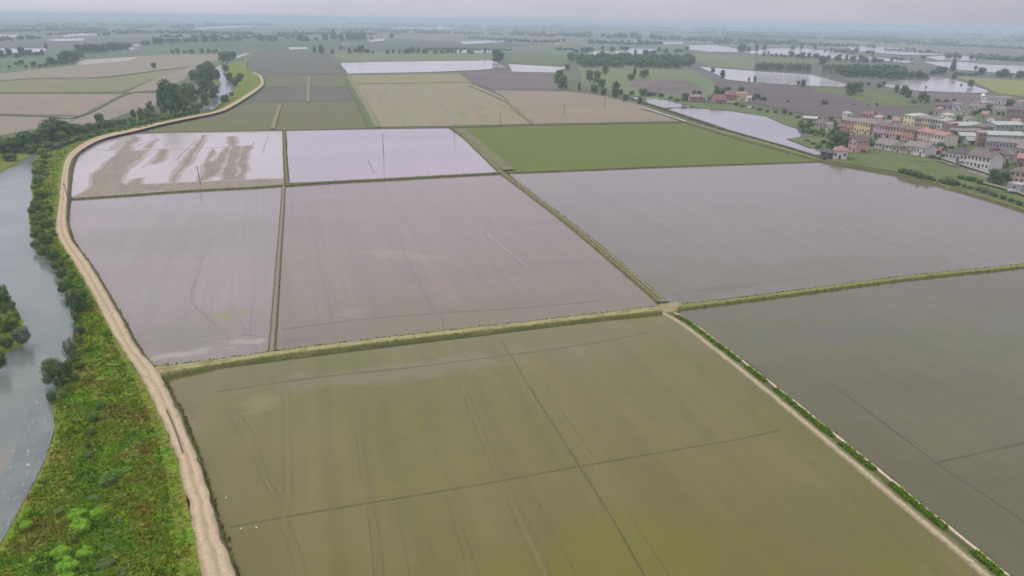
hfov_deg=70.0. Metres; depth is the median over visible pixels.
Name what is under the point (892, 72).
tree
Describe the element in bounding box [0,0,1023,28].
sky
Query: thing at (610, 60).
tree
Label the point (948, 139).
terrace house
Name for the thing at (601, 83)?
tree
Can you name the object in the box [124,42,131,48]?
tree
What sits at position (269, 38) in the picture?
tree
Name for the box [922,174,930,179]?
shrub
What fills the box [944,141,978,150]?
meadow
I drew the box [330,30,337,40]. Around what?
tree
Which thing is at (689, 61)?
tree
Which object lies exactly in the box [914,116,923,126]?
apartment block
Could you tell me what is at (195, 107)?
shrub
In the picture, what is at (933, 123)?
apartment block
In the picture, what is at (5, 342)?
shrub
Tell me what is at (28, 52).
tree
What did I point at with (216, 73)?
tree
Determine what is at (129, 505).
shrub
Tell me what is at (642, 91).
tree
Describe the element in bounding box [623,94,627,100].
tree
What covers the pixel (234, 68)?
ground
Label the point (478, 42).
flooded paddy
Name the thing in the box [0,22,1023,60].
woodland
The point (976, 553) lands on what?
grass
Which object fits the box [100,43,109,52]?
tree
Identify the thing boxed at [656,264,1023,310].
path
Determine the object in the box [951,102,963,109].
house
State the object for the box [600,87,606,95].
tree
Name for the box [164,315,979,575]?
flooded paddy
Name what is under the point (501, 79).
field
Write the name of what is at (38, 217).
shrub
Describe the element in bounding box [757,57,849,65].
field
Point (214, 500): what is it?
grass
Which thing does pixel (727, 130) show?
path
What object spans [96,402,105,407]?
shrub
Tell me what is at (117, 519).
shrub
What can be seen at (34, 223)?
shrub
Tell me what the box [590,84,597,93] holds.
tree
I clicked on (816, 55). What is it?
tree
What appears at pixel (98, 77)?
path
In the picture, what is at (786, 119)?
ground patch
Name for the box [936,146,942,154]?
shed
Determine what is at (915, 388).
flooded paddy
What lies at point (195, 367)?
path
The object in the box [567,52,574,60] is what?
tree
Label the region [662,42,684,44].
flooded paddy
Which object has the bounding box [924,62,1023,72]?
flooded paddy
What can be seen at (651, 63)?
tree
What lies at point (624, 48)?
tree
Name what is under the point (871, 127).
terrace house
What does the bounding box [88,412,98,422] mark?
shrub
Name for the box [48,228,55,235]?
shrub
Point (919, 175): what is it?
shrub
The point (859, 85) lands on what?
tree
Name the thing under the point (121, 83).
field
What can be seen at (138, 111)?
tree
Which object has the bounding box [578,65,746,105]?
field
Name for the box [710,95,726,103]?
barn
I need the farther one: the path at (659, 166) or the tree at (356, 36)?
the tree at (356, 36)
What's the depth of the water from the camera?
154.77 m
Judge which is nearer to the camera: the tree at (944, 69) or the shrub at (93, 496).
the shrub at (93, 496)
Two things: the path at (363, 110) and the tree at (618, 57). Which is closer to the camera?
the path at (363, 110)
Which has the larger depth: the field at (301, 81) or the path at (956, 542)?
the field at (301, 81)
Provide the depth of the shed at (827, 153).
379.54 m
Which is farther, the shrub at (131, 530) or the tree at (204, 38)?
the tree at (204, 38)
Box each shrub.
[0,284,11,307]
[0,301,15,314]
[0,309,19,330]
[0,336,12,348]
[0,349,7,368]
[14,310,20,319]
[19,520,32,529]
[22,507,31,513]
[27,207,35,214]
[29,200,43,210]
[29,212,47,221]
[29,220,38,226]
[29,227,44,238]
[30,239,40,248]
[31,168,39,173]
[32,177,42,183]
[34,189,45,196]
[35,245,49,255]
[37,148,47,153]
[37,169,46,175]
[37,232,53,244]
[40,152,47,158]
[40,203,52,212]
[40,218,54,227]
[45,248,58,259]
[45,391,56,401]
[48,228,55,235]
[49,544,72,560]
[50,259,65,269]
[54,267,66,278]
[54,507,64,513]
[54,555,79,574]
[56,571,74,575]
[57,279,72,291]
[57,284,66,292]
[58,390,66,396]
[60,253,69,258]
[62,358,73,377]
[64,288,89,311]
[64,384,71,389]
[67,508,86,519]
[69,373,78,379]
[69,516,89,534]
[70,534,78,542]
[71,312,78,319]
[74,282,83,288]
[74,362,83,368]
[75,324,85,334]
[75,336,83,342]
[75,545,94,559]
[83,450,93,457]
[84,441,91,447]
[85,426,95,435]
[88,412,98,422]
[89,494,100,500]
[89,507,104,522]
[95,557,116,569]
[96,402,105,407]
[97,472,118,487]
[103,528,114,533]
[103,543,115,553]
[113,517,121,522]
[113,566,127,575]
[116,493,126,499]
[118,466,133,473]
[122,527,133,534]
[127,502,137,507]
[128,449,139,457]
[134,439,143,444]
[145,464,157,470]
[149,117,156,122]
[190,104,199,109]
[220,94,228,102]
[223,64,228,70]
[224,72,231,80]
[229,78,238,85]
[233,75,241,81]
[898,167,905,173]
[903,169,911,174]
[909,171,917,176]
[916,171,923,178]
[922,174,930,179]
[944,177,954,184]
[968,176,976,181]
[979,186,989,192]
[990,191,998,196]
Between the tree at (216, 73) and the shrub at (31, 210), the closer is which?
the shrub at (31, 210)
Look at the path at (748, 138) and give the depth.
437.35 m
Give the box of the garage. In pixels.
[1007,181,1023,190]
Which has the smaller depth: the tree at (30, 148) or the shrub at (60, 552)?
the shrub at (60, 552)
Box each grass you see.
[68,98,1023,575]
[675,315,1009,575]
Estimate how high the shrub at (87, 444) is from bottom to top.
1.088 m
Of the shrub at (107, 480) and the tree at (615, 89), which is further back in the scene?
the tree at (615, 89)
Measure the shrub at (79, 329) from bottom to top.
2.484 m
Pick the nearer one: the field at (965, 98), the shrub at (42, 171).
the shrub at (42, 171)
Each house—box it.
[131,44,140,49]
[690,94,701,101]
[735,91,748,100]
[815,119,829,128]
[825,122,834,130]
[833,144,848,159]
[839,117,859,131]
[842,111,852,117]
[848,135,870,152]
[853,118,870,132]
[860,110,876,118]
[861,119,876,134]
[869,120,879,134]
[872,121,891,136]
[874,115,883,120]
[875,137,901,150]
[883,123,897,137]
[892,124,908,139]
[893,117,901,123]
[893,141,904,152]
[901,125,923,140]
[903,140,917,154]
[913,128,923,140]
[913,141,938,156]
[917,128,939,142]
[930,131,959,147]
[933,106,943,114]
[935,102,952,109]
[941,112,956,120]
[945,146,970,161]
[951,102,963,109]
[960,106,970,114]
[963,116,975,121]
[966,148,1005,169]
[970,103,979,110]
[972,123,994,130]
[980,111,990,118]
[981,96,1013,103]
[985,100,994,108]
[986,136,1007,149]
[987,116,1003,120]
[994,106,1004,114]
[996,151,1005,167]
[1004,105,1023,119]
[1004,149,1018,163]
[1005,138,1023,149]
[1009,167,1023,181]
[1010,118,1020,121]
[1015,153,1023,166]
[1016,143,1023,152]
[1017,100,1023,105]
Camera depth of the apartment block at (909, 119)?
503.81 m
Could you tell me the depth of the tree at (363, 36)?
2241.20 m
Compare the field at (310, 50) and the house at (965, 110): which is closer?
the house at (965, 110)
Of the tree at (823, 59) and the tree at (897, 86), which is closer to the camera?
the tree at (897, 86)
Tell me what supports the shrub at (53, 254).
on the ground at (234, 68)
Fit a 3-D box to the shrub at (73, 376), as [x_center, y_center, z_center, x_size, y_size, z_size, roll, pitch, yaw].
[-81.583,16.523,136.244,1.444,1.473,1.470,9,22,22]
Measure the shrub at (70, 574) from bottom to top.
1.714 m
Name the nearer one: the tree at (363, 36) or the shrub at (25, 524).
the shrub at (25, 524)
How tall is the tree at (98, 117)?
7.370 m
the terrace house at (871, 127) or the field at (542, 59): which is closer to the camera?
the terrace house at (871, 127)
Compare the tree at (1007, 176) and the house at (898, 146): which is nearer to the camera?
the tree at (1007, 176)
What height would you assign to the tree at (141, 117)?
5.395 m
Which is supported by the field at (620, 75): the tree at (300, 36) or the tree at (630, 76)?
the tree at (630, 76)
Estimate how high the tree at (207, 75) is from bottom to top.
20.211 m
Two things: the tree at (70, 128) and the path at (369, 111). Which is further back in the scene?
the path at (369, 111)
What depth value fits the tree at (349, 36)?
2223.18 m
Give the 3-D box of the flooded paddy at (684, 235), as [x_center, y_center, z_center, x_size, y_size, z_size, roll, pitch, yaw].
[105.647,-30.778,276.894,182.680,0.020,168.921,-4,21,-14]
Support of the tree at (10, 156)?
on the ground at (21, 155)
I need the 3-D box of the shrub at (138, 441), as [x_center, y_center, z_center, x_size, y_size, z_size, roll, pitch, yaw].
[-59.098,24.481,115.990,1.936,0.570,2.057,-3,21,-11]
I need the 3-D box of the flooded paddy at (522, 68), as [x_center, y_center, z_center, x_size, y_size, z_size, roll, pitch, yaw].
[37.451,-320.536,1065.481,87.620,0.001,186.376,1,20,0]
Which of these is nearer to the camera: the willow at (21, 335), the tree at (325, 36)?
the willow at (21, 335)
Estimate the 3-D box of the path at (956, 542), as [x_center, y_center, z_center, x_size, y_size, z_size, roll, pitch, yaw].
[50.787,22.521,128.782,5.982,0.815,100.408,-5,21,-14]
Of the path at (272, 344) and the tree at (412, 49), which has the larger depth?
the tree at (412, 49)
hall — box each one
[941,122,979,129]
[947,128,980,132]
[958,132,975,140]
[963,137,975,144]
[975,130,1023,139]
[983,121,1023,129]
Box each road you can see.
[56,72,263,575]
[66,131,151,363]
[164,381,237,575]
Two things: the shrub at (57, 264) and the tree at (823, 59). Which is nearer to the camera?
the shrub at (57, 264)
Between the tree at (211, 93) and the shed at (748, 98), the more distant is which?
the shed at (748, 98)
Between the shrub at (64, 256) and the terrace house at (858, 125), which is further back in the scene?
the terrace house at (858, 125)
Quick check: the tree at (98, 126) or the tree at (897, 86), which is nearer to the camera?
the tree at (98, 126)
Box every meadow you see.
[832,148,1023,206]
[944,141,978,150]
[962,113,1006,121]
[1008,159,1018,168]
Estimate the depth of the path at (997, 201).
345.41 m
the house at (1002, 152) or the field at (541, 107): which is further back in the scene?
the field at (541, 107)
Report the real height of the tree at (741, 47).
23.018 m
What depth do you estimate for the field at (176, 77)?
785.55 m
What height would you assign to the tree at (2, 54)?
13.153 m
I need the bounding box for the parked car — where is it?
[1007,189,1019,192]
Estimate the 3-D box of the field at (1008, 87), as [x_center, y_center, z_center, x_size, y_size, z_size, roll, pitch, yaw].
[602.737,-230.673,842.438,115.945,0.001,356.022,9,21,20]
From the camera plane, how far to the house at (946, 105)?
611.19 m
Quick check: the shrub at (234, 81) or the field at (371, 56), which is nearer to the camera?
the shrub at (234, 81)
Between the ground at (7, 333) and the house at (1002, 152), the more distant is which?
the house at (1002, 152)
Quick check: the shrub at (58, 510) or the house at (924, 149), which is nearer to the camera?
the shrub at (58, 510)
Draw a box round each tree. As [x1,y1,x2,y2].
[0,49,5,57]
[0,136,12,153]
[2,152,16,160]
[4,48,12,56]
[4,137,23,152]
[14,131,34,149]
[17,45,25,56]
[23,143,37,152]
[24,49,33,55]
[29,131,44,146]
[30,61,36,66]
[35,126,53,140]
[37,117,62,140]
[39,357,66,386]
[41,141,53,149]
[45,56,55,65]
[53,129,67,141]
[56,53,67,63]
[57,120,70,136]
[59,50,73,63]
[62,122,76,138]
[71,51,78,62]
[73,44,84,53]
[73,123,82,134]
[76,50,84,56]
[79,124,89,133]
[82,42,93,53]
[85,123,95,131]
[92,44,100,52]
[94,112,103,122]
[94,121,102,130]
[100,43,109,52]
[100,120,110,128]
[106,42,116,51]
[109,119,117,127]
[116,41,125,50]
[119,118,128,125]
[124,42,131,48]
[128,116,136,122]
[129,109,136,117]
[136,107,143,114]
[137,115,146,120]
[140,40,149,44]
[140,109,149,118]
[142,101,155,112]
[150,111,156,117]
[151,36,159,43]
[156,78,178,114]
[156,85,166,108]
[164,37,175,42]
[173,92,186,112]
[175,84,191,105]
[181,83,196,103]
[182,37,190,42]
[188,69,201,82]
[190,35,197,41]
[196,65,207,78]
[197,78,208,92]
[199,92,209,106]
[200,34,208,41]
[202,68,213,87]
[203,62,214,77]
[208,86,216,99]
[209,34,218,41]
[212,84,219,93]
[213,68,220,79]
[219,50,231,63]
[230,51,236,59]
[233,35,242,40]
[257,36,265,40]
[266,35,272,41]
[296,34,304,41]
[318,45,323,53]
[321,33,328,40]
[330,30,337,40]
[337,34,344,39]
[345,32,352,40]
[352,32,360,40]
[357,45,364,52]
[360,32,366,40]
[409,46,414,53]
[492,49,504,62]
[554,73,559,82]
[556,70,562,76]
[558,75,567,88]
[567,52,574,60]
[576,54,584,64]
[580,59,589,66]
[581,47,589,52]
[586,69,593,80]
[588,57,593,66]
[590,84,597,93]
[591,60,600,66]
[592,70,601,83]
[597,51,605,57]
[598,78,605,86]
[599,58,607,65]
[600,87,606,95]
[602,63,608,74]
[608,57,613,66]
[611,80,620,98]
[612,60,623,67]
[614,54,621,60]
[620,46,628,50]
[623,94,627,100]
[624,59,631,65]
[627,73,634,79]
[631,57,637,65]
[635,59,643,67]
[638,88,647,95]
[639,69,647,77]
[643,49,649,55]
[643,58,650,67]
[647,92,656,95]
[648,61,653,67]
[653,59,663,67]
[661,60,669,67]
[667,57,674,67]
[673,59,681,67]
[681,93,688,100]
[684,52,691,58]
[685,57,694,66]
[713,85,719,94]
[718,88,725,94]
[720,70,725,78]
[737,43,745,51]
[754,43,758,51]
[788,51,794,57]
[800,52,805,58]
[812,53,819,58]
[818,55,827,64]
[825,140,835,148]
[831,130,845,145]
[837,54,842,60]
[840,67,850,76]
[840,137,848,147]
[841,67,852,76]
[845,82,857,94]
[849,56,856,61]
[852,67,861,76]
[857,54,864,60]
[857,82,864,92]
[860,69,868,77]
[862,57,869,62]
[869,69,876,77]
[876,68,885,77]
[885,70,895,78]
[894,70,905,78]
[895,84,899,92]
[897,68,905,77]
[899,84,908,95]
[905,89,911,97]
[907,70,915,78]
[915,69,923,78]
[917,91,926,101]
[924,94,929,102]
[929,69,937,74]
[936,66,943,74]
[936,141,945,149]
[942,66,947,73]
[968,79,974,86]
[977,67,987,74]
[987,168,998,181]
[994,171,1005,184]
[1000,68,1010,76]
[1003,170,1010,181]
[1005,99,1015,106]
[1015,70,1023,78]
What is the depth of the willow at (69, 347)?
143.34 m
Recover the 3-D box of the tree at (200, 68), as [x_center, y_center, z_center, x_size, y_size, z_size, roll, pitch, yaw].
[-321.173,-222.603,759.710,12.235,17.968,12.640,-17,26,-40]
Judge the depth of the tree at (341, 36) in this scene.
2210.83 m
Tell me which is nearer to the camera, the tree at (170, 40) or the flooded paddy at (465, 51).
the flooded paddy at (465, 51)
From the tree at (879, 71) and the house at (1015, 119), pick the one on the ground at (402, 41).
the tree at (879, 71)
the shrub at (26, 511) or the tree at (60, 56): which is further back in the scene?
the tree at (60, 56)
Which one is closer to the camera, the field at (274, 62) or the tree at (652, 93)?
the tree at (652, 93)
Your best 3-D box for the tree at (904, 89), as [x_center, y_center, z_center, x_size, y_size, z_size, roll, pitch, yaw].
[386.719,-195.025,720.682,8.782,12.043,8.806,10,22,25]
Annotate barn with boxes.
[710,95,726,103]
[724,90,737,99]
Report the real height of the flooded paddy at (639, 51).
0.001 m
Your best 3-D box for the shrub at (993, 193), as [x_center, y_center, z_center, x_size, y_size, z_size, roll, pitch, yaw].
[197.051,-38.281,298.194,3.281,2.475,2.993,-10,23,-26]
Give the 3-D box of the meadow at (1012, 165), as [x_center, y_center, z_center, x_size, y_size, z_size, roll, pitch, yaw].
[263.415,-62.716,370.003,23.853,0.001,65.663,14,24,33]
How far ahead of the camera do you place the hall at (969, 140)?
427.80 m
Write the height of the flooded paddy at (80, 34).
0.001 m
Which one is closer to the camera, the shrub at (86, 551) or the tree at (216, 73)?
the shrub at (86, 551)
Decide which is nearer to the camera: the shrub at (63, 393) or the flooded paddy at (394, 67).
the shrub at (63, 393)
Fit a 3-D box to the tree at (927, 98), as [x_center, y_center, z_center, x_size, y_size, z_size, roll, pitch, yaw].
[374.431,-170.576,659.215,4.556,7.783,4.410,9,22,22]
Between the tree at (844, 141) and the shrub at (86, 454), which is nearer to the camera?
the shrub at (86, 454)
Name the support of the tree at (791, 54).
on the ground at (402, 41)
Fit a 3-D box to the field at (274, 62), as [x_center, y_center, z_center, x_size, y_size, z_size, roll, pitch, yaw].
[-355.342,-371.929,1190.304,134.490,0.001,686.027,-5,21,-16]
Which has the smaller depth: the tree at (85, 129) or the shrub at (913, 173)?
the shrub at (913, 173)
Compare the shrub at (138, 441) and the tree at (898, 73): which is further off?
the tree at (898, 73)
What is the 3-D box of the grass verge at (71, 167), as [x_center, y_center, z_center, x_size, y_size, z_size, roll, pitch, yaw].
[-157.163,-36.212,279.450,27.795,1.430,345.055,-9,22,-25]
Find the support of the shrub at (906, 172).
on the ground at (402, 41)
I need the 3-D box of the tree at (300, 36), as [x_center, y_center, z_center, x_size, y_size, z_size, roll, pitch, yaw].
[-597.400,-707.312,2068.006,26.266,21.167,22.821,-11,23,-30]
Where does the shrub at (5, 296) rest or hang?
on the ground at (7, 333)
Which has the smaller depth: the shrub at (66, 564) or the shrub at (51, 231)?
the shrub at (66, 564)
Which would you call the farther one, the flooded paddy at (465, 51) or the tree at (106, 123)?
the flooded paddy at (465, 51)
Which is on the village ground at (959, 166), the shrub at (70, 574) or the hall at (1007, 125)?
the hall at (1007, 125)
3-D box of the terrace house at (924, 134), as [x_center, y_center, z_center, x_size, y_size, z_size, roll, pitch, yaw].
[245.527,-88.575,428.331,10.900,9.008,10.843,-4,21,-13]
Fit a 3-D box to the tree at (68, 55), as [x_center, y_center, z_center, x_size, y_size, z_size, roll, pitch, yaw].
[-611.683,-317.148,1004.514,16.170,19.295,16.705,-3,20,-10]
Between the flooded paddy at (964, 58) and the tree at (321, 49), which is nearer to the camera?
the tree at (321, 49)
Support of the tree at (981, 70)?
on the ground at (402, 41)
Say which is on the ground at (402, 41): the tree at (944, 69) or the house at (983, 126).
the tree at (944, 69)
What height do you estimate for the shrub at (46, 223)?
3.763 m
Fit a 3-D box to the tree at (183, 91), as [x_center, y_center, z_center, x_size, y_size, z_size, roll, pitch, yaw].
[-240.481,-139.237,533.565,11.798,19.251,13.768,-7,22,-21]
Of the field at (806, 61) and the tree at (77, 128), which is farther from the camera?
the field at (806, 61)
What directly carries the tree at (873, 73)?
on the ground at (402, 41)
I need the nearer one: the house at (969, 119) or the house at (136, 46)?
the house at (969, 119)
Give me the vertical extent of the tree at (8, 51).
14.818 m
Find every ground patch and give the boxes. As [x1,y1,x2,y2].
[662,98,829,134]
[788,135,834,152]
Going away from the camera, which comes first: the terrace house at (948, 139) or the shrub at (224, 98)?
the terrace house at (948, 139)
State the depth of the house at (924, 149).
386.92 m
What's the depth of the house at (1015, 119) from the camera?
505.74 m
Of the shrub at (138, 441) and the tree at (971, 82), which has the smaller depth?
the shrub at (138, 441)
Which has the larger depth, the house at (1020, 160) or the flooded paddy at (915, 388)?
the house at (1020, 160)
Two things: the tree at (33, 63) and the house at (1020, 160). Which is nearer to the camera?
the house at (1020, 160)
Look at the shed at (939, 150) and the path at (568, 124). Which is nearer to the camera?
the shed at (939, 150)
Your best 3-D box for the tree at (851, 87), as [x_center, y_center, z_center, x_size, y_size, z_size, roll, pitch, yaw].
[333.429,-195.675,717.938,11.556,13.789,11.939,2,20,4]
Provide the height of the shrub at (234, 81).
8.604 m
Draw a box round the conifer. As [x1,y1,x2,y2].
[950,55,956,71]
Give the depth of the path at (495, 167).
375.16 m
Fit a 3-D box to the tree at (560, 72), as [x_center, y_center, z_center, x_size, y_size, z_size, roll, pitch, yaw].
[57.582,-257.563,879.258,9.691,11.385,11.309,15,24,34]
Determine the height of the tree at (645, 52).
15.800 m
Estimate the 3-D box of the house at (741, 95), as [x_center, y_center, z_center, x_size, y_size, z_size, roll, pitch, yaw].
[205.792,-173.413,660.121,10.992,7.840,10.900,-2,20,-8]
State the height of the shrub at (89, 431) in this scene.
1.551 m
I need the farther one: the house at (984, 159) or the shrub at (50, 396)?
the house at (984, 159)
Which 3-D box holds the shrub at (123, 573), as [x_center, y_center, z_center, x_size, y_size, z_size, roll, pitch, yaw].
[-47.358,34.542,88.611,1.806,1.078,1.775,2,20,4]
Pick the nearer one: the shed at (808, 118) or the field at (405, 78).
the shed at (808, 118)
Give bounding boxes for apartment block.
[903,113,929,125]
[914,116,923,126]
[921,115,934,126]
[929,117,943,128]
[937,118,953,128]
[942,122,958,131]
[974,130,987,146]
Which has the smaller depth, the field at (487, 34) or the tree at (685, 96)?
the tree at (685, 96)
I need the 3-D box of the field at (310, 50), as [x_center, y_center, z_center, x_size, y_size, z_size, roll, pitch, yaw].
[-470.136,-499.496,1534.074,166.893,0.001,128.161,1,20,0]
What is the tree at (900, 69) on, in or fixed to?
on the ground at (402, 41)
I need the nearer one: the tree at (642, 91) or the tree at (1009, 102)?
the tree at (1009, 102)
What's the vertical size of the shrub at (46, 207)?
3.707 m
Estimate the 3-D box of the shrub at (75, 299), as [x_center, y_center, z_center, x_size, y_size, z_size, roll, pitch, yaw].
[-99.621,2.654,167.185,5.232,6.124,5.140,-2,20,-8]
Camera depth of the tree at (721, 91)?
693.12 m
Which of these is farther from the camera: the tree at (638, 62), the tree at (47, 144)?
the tree at (638, 62)
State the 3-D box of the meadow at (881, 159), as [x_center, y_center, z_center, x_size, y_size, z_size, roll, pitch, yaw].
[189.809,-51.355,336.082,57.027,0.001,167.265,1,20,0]
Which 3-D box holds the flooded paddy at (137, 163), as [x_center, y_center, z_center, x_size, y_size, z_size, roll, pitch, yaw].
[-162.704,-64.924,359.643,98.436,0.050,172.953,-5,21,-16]
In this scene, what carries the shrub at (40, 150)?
on the ground at (234, 68)
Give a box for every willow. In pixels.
[10,326,31,343]
[52,141,62,148]
[61,336,78,359]
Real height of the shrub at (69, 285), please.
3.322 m
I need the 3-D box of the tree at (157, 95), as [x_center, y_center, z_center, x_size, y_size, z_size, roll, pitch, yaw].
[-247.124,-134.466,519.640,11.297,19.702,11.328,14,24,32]
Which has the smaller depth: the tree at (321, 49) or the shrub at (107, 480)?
the shrub at (107, 480)
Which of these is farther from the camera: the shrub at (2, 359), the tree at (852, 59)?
the tree at (852, 59)
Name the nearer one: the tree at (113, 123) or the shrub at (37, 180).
the shrub at (37, 180)
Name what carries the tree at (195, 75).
on the ground at (402, 41)
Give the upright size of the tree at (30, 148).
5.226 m
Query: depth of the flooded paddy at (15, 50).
1352.32 m
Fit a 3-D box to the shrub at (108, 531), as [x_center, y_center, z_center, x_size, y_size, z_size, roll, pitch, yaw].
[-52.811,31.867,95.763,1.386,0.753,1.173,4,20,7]
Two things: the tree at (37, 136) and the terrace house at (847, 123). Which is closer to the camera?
the tree at (37, 136)
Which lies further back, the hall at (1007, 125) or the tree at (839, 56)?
the tree at (839, 56)
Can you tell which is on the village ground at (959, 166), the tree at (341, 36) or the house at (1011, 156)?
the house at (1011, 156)
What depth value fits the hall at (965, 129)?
460.28 m
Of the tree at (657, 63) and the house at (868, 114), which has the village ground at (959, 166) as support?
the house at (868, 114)
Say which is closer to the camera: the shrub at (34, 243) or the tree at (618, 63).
the shrub at (34, 243)
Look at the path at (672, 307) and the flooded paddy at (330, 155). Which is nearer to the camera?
the path at (672, 307)
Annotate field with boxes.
[0,54,218,79]
[0,67,184,91]
[0,93,122,114]
[0,115,77,134]
[71,93,158,124]
[76,57,136,64]
[129,63,201,91]
[135,101,368,132]
[237,87,354,105]
[246,51,345,73]
[253,49,317,51]
[264,75,347,86]
[332,52,505,61]
[350,74,470,83]
[355,83,531,126]
[456,123,812,171]
[461,70,567,89]
[464,31,532,36]
[494,90,679,123]
[507,53,572,65]
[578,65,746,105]
[630,78,708,96]
[693,53,756,69]
[712,81,905,117]
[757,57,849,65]
[798,86,919,106]
[911,91,986,103]
[956,76,1023,95]
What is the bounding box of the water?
[0,53,247,542]
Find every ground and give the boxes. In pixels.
[0,15,1023,575]
[0,61,222,170]
[0,61,259,575]
[0,285,23,366]
[826,99,1023,191]
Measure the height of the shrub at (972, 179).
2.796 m
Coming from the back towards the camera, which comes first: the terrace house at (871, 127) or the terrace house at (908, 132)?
the terrace house at (871, 127)
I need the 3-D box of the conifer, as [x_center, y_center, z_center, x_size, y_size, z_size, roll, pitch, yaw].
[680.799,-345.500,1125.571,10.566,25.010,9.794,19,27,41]
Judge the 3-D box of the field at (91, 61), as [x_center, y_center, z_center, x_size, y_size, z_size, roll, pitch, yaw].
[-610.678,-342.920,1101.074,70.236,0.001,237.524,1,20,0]
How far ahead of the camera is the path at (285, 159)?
352.95 m
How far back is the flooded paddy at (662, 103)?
621.62 m
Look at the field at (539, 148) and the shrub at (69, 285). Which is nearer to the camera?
the shrub at (69, 285)
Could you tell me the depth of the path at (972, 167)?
360.13 m
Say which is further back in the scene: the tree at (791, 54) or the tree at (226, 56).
the tree at (791, 54)
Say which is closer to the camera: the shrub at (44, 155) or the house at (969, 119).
the shrub at (44, 155)
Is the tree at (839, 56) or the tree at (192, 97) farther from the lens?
the tree at (839, 56)
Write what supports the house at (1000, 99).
on the village ground at (959, 166)
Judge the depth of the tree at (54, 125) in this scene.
390.12 m
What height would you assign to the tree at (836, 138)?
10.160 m
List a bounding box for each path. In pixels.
[0,67,181,80]
[0,91,155,117]
[70,184,284,199]
[117,127,451,135]
[154,306,661,380]
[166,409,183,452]
[268,186,285,351]
[270,104,281,128]
[282,130,289,183]
[285,172,501,186]
[306,76,310,100]
[343,75,373,126]
[346,75,380,126]
[451,127,503,171]
[455,122,687,127]
[456,128,514,169]
[468,85,535,123]
[500,172,664,302]
[504,160,827,173]
[628,97,826,159]
[642,108,688,121]
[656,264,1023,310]
[657,302,683,312]
[662,312,1008,575]
[677,119,815,157]
[687,123,1023,211]
[935,154,989,173]
[983,182,1023,194]
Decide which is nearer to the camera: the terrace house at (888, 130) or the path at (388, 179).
the path at (388, 179)
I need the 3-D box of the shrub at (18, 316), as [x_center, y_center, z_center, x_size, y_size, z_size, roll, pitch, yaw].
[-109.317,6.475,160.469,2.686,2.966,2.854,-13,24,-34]
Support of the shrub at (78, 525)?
on the ground at (234, 68)
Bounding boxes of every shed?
[745,96,752,101]
[803,116,819,122]
[820,148,833,158]
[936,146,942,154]
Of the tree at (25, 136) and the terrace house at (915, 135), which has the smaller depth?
the tree at (25, 136)
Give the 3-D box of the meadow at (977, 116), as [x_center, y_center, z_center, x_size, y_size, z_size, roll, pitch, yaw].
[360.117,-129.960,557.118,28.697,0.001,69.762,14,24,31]
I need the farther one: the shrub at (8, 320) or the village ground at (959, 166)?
the village ground at (959, 166)
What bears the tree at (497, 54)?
on the ground at (402, 41)
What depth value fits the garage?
310.25 m
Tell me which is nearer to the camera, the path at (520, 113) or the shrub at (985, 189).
the shrub at (985, 189)
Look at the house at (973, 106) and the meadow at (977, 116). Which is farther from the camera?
the house at (973, 106)
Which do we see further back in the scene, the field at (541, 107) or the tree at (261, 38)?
the tree at (261, 38)
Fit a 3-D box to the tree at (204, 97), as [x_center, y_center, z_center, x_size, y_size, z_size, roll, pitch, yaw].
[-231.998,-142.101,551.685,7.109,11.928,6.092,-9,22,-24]
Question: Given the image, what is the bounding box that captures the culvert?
[660,300,669,303]
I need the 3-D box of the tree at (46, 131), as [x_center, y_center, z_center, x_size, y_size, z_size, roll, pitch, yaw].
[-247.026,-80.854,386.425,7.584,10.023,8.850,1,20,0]
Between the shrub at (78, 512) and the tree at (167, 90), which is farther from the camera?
the tree at (167, 90)
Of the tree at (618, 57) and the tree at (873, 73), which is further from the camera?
the tree at (618, 57)
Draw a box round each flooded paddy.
[1,49,46,53]
[51,38,83,40]
[63,32,100,36]
[69,187,281,365]
[71,131,283,197]
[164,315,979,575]
[196,26,254,28]
[276,174,659,349]
[286,128,495,182]
[288,47,307,49]
[341,60,503,73]
[369,38,384,41]
[392,26,453,29]
[450,50,491,52]
[461,40,503,43]
[509,64,565,72]
[509,162,1023,303]
[589,49,655,54]
[631,97,690,107]
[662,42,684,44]
[670,108,820,154]
[678,269,1023,575]
[688,45,738,51]
[701,67,845,86]
[745,48,913,62]
[835,46,940,54]
[876,76,987,92]
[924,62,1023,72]
[927,55,982,60]
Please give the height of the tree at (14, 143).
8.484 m
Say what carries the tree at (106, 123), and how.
on the ground at (402, 41)
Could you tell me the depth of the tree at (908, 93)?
699.14 m
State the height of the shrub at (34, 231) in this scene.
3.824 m
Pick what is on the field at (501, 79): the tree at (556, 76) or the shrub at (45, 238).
the tree at (556, 76)
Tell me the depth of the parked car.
304.17 m
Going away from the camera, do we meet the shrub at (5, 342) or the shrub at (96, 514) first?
the shrub at (96, 514)
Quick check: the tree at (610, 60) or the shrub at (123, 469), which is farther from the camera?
the tree at (610, 60)
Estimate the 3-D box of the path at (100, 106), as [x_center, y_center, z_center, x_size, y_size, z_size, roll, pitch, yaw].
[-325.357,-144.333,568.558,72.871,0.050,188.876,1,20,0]
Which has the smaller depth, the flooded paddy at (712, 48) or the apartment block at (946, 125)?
the apartment block at (946, 125)
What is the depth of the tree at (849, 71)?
969.37 m
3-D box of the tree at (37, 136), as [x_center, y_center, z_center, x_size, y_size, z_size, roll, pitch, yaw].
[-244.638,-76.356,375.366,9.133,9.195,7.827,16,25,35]
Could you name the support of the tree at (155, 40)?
on the ground at (402, 41)
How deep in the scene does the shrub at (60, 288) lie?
178.38 m

